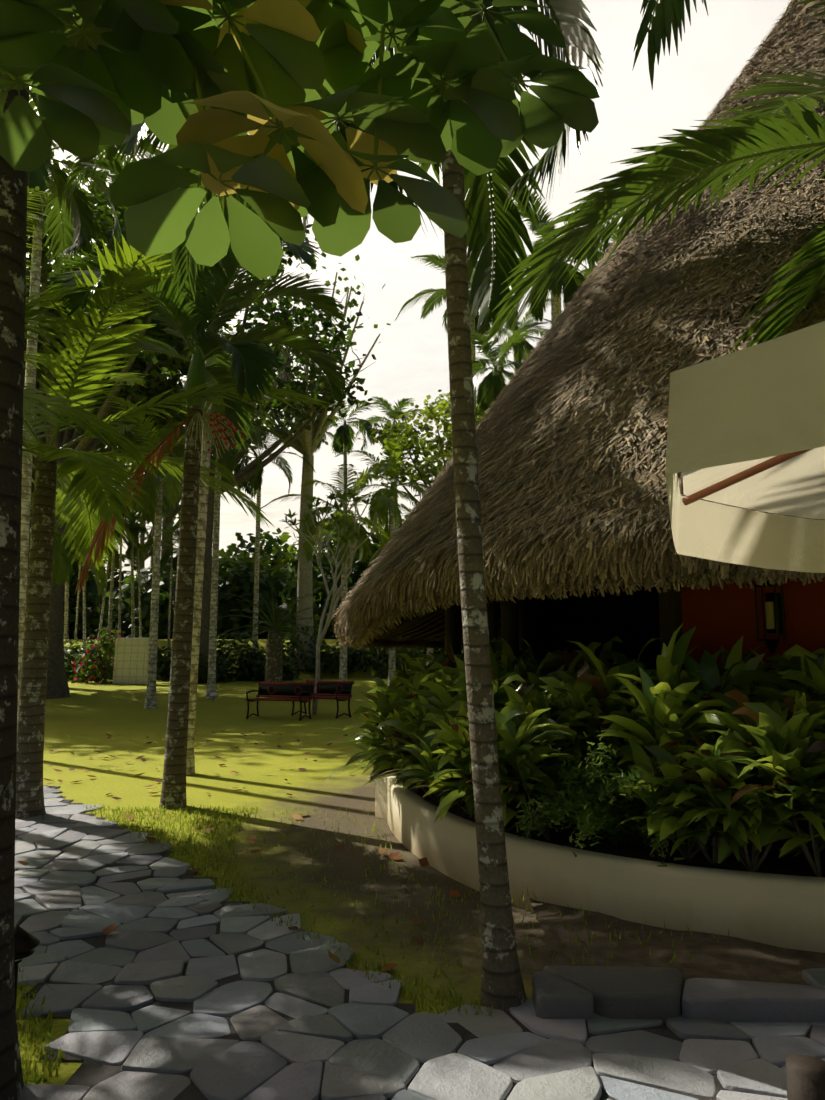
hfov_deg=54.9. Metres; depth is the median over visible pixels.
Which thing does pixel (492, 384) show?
tall thin palm
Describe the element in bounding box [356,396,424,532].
tall thin palm
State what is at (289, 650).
hedge shrub
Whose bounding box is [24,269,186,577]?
shade tree
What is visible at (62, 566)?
palm
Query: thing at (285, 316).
tree
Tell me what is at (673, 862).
soil
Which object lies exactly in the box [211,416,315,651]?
palm
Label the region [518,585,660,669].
doorway opening
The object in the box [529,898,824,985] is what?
bed soil
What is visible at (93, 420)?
shade palm
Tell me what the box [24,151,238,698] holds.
tree
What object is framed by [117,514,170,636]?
areca palm
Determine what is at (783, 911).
planter wall
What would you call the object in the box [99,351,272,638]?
tree
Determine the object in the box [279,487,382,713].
plumeria tree
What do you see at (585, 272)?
royal palm
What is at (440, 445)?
tree
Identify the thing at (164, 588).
shrub
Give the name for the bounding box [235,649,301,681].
hedge shrub
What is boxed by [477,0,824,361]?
palm
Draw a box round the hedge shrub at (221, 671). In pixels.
[197,653,232,683]
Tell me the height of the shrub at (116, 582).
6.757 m
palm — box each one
[0,51,120,1099]
[15,235,330,818]
[17,89,164,716]
[22,305,118,502]
[23,211,158,477]
[27,186,54,346]
[29,472,136,717]
[45,155,350,808]
[63,24,373,774]
[63,533,69,638]
[74,564,80,638]
[80,393,247,708]
[82,496,85,647]
[88,504,151,643]
[91,523,145,655]
[111,478,139,637]
[113,497,168,636]
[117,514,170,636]
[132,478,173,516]
[140,523,179,655]
[145,528,178,573]
[154,380,289,699]
[164,0,707,1011]
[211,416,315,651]
[260,457,412,696]
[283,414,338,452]
[315,400,388,509]
[333,432,452,685]
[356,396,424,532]
[369,503,432,664]
[395,253,526,427]
[449,321,549,410]
[475,298,561,374]
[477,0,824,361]
[486,188,618,324]
[561,227,626,305]
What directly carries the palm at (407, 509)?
on the ground at (83, 720)
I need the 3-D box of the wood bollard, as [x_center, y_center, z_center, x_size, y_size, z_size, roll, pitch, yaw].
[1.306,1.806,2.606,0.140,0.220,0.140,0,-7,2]
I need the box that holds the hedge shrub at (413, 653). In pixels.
[373,646,425,677]
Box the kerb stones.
[532,966,824,1023]
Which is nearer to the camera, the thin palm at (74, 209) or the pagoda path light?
the pagoda path light
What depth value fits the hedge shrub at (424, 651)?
32.85 m
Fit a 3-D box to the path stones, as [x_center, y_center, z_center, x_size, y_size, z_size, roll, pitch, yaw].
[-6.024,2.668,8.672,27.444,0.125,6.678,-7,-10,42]
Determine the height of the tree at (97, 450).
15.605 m
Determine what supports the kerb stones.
on the ground at (83, 720)
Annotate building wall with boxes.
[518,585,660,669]
[681,574,824,669]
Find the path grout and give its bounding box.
[15,785,811,1099]
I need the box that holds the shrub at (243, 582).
[171,557,296,638]
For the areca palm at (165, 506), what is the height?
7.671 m
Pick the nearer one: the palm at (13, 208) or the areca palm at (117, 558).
the palm at (13, 208)
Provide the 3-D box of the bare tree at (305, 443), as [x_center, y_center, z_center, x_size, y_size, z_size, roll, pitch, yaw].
[-4.751,-3.914,33.506,7.347,17.689,8.296,6,-9,-37]
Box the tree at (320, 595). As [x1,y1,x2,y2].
[275,513,389,638]
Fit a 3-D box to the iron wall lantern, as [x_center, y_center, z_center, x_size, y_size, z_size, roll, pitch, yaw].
[2.670,0.459,5.919,0.176,0.620,0.263,-5,-9,34]
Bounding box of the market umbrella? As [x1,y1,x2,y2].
[665,321,824,572]
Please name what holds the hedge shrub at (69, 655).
on the ground at (83, 720)
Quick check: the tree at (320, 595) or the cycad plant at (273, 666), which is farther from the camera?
the tree at (320, 595)
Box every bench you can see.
[246,681,313,720]
[291,680,353,718]
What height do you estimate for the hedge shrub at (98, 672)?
2.226 m
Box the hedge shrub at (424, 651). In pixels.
[406,645,444,655]
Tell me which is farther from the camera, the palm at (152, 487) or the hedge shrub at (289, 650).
the hedge shrub at (289, 650)
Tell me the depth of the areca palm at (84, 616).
33.99 m
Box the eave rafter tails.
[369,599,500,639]
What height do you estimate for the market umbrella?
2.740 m
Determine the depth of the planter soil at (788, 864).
4.89 m
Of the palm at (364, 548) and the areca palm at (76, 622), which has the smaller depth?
the palm at (364, 548)
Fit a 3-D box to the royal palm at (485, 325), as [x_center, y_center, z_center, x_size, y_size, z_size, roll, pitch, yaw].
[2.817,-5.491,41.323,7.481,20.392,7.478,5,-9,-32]
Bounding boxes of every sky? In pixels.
[26,0,790,584]
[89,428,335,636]
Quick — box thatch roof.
[349,0,824,641]
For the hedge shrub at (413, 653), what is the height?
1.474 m
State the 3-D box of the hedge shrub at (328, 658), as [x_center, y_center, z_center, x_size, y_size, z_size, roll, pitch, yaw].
[-3.089,4.395,32.284,2.627,1.373,2.373,3,-8,-23]
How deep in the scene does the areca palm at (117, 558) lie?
34.27 m
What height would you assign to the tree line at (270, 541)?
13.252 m
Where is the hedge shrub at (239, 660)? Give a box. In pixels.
[216,632,265,680]
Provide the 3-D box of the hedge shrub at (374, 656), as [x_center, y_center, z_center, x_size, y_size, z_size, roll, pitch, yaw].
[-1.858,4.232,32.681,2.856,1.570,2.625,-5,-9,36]
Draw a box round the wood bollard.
[785,1054,824,1099]
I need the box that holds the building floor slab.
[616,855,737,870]
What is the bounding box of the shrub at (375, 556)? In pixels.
[329,538,384,628]
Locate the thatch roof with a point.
(631, 482)
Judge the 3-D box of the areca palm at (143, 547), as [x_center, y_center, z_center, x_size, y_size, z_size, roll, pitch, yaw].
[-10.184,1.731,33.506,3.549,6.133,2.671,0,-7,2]
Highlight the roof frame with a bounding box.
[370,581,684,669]
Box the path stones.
[14,786,824,1099]
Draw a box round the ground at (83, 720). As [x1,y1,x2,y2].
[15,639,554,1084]
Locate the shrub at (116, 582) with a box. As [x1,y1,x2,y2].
[72,554,147,638]
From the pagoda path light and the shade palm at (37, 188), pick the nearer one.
the pagoda path light
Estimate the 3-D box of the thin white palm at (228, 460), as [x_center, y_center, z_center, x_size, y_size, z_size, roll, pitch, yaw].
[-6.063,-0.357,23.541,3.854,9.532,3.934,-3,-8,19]
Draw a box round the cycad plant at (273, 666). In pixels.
[217,584,330,681]
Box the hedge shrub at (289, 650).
[282,621,326,665]
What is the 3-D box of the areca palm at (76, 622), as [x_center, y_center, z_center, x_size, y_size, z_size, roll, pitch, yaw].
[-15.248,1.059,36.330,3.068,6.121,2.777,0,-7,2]
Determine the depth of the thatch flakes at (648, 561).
5.45 m
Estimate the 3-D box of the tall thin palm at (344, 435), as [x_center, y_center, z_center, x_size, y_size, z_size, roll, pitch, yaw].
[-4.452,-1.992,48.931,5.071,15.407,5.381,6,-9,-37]
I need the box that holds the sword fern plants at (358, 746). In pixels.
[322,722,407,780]
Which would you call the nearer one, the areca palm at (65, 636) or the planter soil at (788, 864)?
the planter soil at (788, 864)
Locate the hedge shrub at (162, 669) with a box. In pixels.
[156,646,171,680]
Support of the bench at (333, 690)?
on the ground at (83, 720)
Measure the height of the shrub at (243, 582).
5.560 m
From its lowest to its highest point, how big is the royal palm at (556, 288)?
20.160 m
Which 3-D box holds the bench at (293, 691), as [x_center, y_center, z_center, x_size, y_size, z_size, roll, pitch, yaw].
[-3.112,3.522,18.573,1.500,0.851,0.637,-3,-8,20]
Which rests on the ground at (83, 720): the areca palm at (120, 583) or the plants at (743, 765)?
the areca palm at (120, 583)
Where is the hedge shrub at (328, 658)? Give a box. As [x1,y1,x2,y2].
[302,642,366,674]
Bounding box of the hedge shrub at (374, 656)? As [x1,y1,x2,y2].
[335,645,399,671]
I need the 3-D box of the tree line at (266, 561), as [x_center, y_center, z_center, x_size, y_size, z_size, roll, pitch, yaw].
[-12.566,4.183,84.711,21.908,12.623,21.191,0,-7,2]
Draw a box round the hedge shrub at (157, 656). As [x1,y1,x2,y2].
[105,647,166,675]
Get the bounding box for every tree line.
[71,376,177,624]
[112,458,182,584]
[212,528,298,589]
[218,532,322,628]
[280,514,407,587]
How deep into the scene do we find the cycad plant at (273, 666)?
26.68 m
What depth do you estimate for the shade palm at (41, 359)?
7.66 m
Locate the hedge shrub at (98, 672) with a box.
[70,628,122,683]
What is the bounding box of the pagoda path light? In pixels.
[14,925,39,1009]
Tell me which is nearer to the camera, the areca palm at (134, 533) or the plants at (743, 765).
the plants at (743, 765)
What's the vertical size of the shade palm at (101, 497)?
5.414 m
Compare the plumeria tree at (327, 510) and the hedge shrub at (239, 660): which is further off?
the hedge shrub at (239, 660)
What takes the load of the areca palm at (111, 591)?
on the ground at (83, 720)
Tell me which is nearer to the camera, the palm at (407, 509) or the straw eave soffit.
the straw eave soffit
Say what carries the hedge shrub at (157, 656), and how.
on the ground at (83, 720)
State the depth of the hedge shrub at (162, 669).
30.89 m
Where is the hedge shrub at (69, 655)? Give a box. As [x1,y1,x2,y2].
[64,640,97,679]
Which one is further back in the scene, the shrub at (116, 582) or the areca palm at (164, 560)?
the shrub at (116, 582)
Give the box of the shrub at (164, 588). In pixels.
[93,563,248,638]
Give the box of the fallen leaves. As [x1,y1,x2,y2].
[17,729,460,969]
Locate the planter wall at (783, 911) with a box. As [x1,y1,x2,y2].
[375,774,824,952]
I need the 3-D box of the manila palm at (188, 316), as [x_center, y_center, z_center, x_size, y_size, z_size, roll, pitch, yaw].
[-2.561,-0.562,8.763,3.612,6.602,3.836,0,-7,2]
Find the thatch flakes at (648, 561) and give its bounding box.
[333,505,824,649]
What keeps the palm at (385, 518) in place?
on the ground at (83, 720)
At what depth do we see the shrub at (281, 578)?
48.65 m
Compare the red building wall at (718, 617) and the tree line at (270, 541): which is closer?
the red building wall at (718, 617)
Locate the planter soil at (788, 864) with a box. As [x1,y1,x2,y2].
[411,783,824,876]
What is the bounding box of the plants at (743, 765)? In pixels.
[343,624,824,876]
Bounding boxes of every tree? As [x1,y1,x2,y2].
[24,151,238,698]
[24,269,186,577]
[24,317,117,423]
[27,224,375,682]
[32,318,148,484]
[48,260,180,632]
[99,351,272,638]
[237,254,390,668]
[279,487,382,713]
[353,377,512,501]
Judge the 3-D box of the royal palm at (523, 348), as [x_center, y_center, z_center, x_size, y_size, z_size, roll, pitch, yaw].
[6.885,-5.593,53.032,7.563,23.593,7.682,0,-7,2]
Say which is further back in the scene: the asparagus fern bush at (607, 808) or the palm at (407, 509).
the palm at (407, 509)
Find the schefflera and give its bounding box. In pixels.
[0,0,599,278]
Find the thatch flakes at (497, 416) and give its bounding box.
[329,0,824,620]
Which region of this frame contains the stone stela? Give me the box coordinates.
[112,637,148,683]
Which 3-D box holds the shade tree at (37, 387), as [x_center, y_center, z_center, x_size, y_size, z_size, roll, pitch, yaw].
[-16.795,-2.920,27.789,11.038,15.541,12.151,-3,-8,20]
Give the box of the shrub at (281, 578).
[242,568,334,638]
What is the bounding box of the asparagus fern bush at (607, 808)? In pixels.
[506,731,780,866]
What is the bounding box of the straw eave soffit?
[379,598,500,637]
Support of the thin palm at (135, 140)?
on the ground at (83, 720)
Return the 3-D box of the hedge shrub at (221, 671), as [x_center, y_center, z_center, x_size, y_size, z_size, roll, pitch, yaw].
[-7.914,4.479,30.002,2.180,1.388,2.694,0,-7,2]
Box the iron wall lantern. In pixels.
[754,577,785,653]
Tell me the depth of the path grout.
3.40 m
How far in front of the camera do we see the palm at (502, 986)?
4.04 m
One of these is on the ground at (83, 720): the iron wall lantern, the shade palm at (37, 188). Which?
the shade palm at (37, 188)

